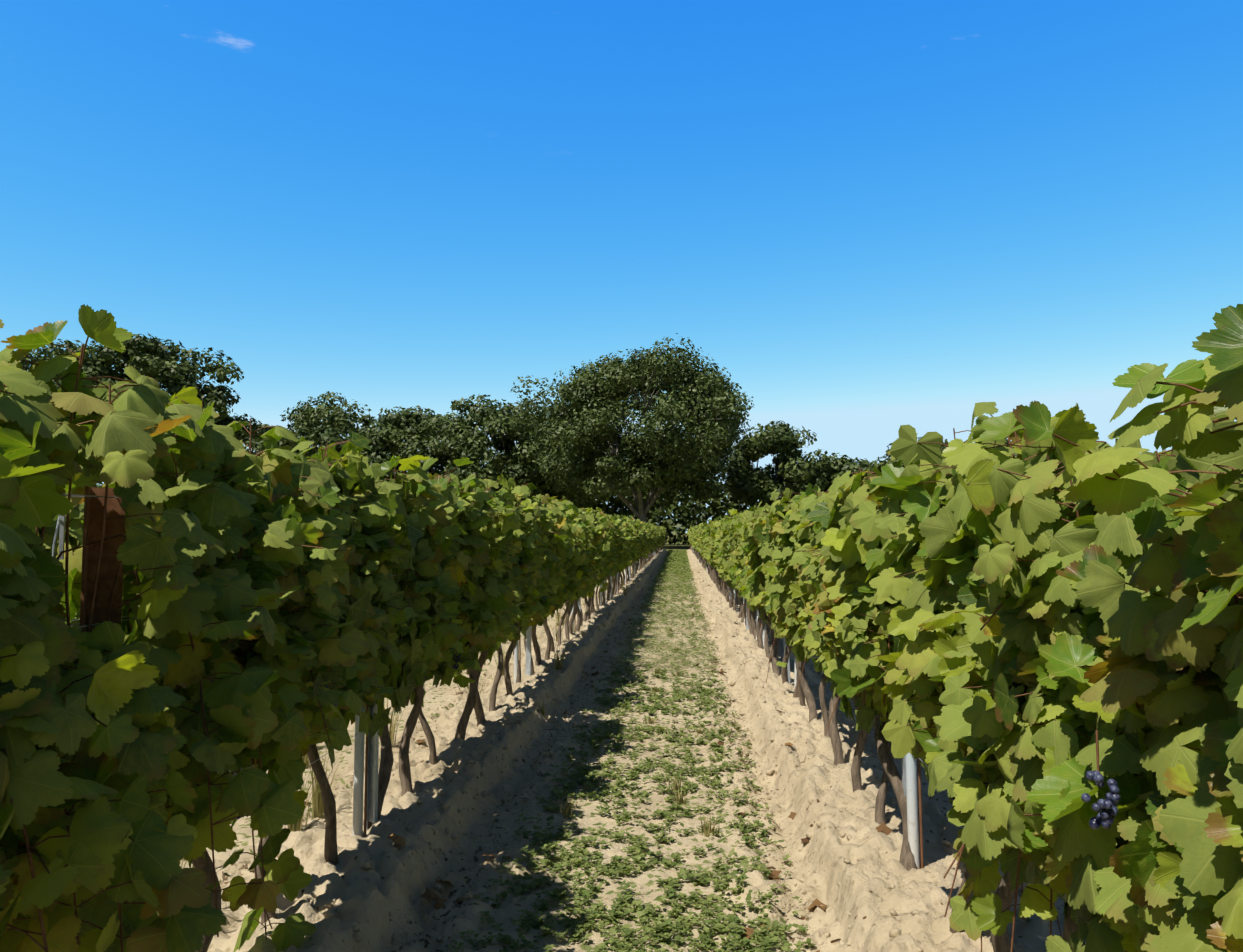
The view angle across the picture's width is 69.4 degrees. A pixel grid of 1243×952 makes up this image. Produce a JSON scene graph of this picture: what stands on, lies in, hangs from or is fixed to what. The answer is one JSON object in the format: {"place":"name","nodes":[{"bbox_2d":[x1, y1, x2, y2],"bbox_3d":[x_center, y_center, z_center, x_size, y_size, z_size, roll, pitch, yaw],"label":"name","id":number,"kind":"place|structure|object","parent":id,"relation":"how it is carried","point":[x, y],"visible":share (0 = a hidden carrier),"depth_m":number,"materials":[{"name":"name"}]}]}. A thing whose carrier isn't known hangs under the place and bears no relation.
{"place":"outdoors","nodes":[
{"label":"outdoors","id":0,"kind":"place"},
{"bbox_2d":[0,0,1242,532],"label":"sky","id":1,"kind":"structure","parent":0,"point":[879,217],"materials":[{"name":"blue"}]},
{"bbox_2d":[180,533,1085,951],"bbox_3d":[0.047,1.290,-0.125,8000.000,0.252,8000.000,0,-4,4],"label":"ground","id":2,"kind":"structure","parent":0,"point":[400,877],"depth_m":4.09,"materials":[{"name":"soil"}]},
{"bbox_2d":[17,339,101,485],"bbox_3d":[-40.848,-2.156,63.072,11.103,15.871,11.638,0,-4,4],"label":"oak tree","id":3,"kind":"object","parent":2,"relation":"on","point":[51,352],"visible":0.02,"depth_m":61.67,"materials":[{"name":"green plant"}]},
{"bbox_2d":[52,333,263,483],"bbox_3d":[-31.204,-1.969,58.658,13.379,15.044,12.151,0,-4,4],"label":"oak tree","id":4,"kind":"object","parent":2,"relation":"on","point":[153,358],"visible":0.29,"depth_m":57.82,"materials":[{"name":"green plant"}]},
{"bbox_2d":[220,413,272,454],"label":"oak tree","id":5,"kind":"object","parent":2,"relation":"on","point":[258,436],"visible":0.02,"depth_m":97.96,"materials":[{"name":"green plant"}]},
{"bbox_2d":[241,391,374,460],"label":"oak tree","id":6,"kind":"object","parent":2,"relation":"on","point":[308,418],"visible":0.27,"depth_m":98.54,"materials":[{"name":"green plant"}]},
{"bbox_2d":[358,405,492,483],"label":"oak tree","id":7,"kind":"object","parent":2,"relation":"on","point":[405,433],"visible":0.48,"depth_m":95.24,"materials":[{"name":"green plant"}]},
{"bbox_2d":[96,475,832,544],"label":"hedge","id":8,"kind":"object","parent":2,"relation":"on","point":[657,514],"visible":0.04,"depth_m":97.19,"materials":[{"name":"green plant"}]},
{"bbox_2d":[156,549,815,951],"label":"grass strip","id":9,"kind":"object","parent":2,"relation":"on","point":[676,563],"visible":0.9,"depth_m":4.08,"materials":[{"name":"green plant"}]},
{"bbox_2d":[426,393,557,503],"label":"oak tree","id":10,"kind":"object","parent":2,"relation":"on","point":[466,439],"visible":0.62,"depth_m":90.35,"materials":[{"name":"green plant"}]},
{"bbox_2d":[494,422,612,510],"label":"oak tree","id":11,"kind":"object","parent":2,"relation":"on","point":[561,494],"visible":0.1,"depth_m":94.11,"materials":[{"name":"green plant"}]},
{"bbox_2d":[52,486,1063,897],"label":"wooden posts","id":12,"kind":"object","parent":2,"relation":"on","point":[94,498],"visible":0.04,"depth_m":2.03,"materials":[{"name":"wood"}]},
{"bbox_2d":[0,337,1242,951],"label":"grapevine trunks","id":13,"kind":"object","parent":2,"relation":"on","point":[1004,891],"visible":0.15,"depth_m":3.31,"materials":[{"name":"brown plant"}]},
{"bbox_2d":[0,304,1242,951],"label":"vine foliage","id":14,"kind":"object","parent":13,"relation":"attached to","point":[1168,876],"visible":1,"depth_m":1.81,"materials":[{"name":"green plant"}]},
{"bbox_2d":[235,592,1120,829],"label":"grape bunches","id":15,"kind":"object","parent":13,"relation":"hanging from","point":[1106,808],"visible":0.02,"depth_m":1.30,"materials":[{"name":"food"}]},
{"bbox_2d":[509,333,753,522],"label":"oak tree","id":16,"kind":"object","parent":2,"relation":"on","point":[700,406],"visible":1,"depth_m":74.83,"materials":[{"name":"green plant"}]},
{"bbox_2d":[352,549,923,868],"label":"vine shelter tubes","id":17,"kind":"object","parent":2,"relation":"on","point":[912,799],"visible":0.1,"depth_m":3.62,"materials":[{"name":"plastic"}]},
{"bbox_2d":[222,566,1084,951],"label":"soil clods","id":18,"kind":"object","parent":2,"relation":"on","point":[470,894],"visible":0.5,"depth_m":3.96,"materials":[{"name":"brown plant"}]},
{"bbox_2d":[720,420,831,506],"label":"oak tree","id":19,"kind":"object","parent":2,"relation":"on","point":[746,480],"visible":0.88,"depth_m":88.97,"materials":[{"name":"green plant"}]},
{"bbox_2d":[789,453,875,492],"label":"oak tree","id":20,"kind":"object","parent":2,"relation":"on","point":[840,467],"visible":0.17,"depth_m":92.85,"materials":[{"name":"green plant"}]},
{"bbox_2d":[870,437,949,471],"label":"oak tree","id":21,"kind":"object","parent":2,"relation":"on","point":[880,464],"visible":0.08,"depth_m":89.55,"materials":[{"name":"green plant"}]},
{"bbox_2d":[1004,437,1016,456],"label":"oak tree","id":22,"kind":"object","parent":2,"relation":"on","point":[1015,454],"depth_m":92.59,"materials":[{"name":"green plant"}]}
]}

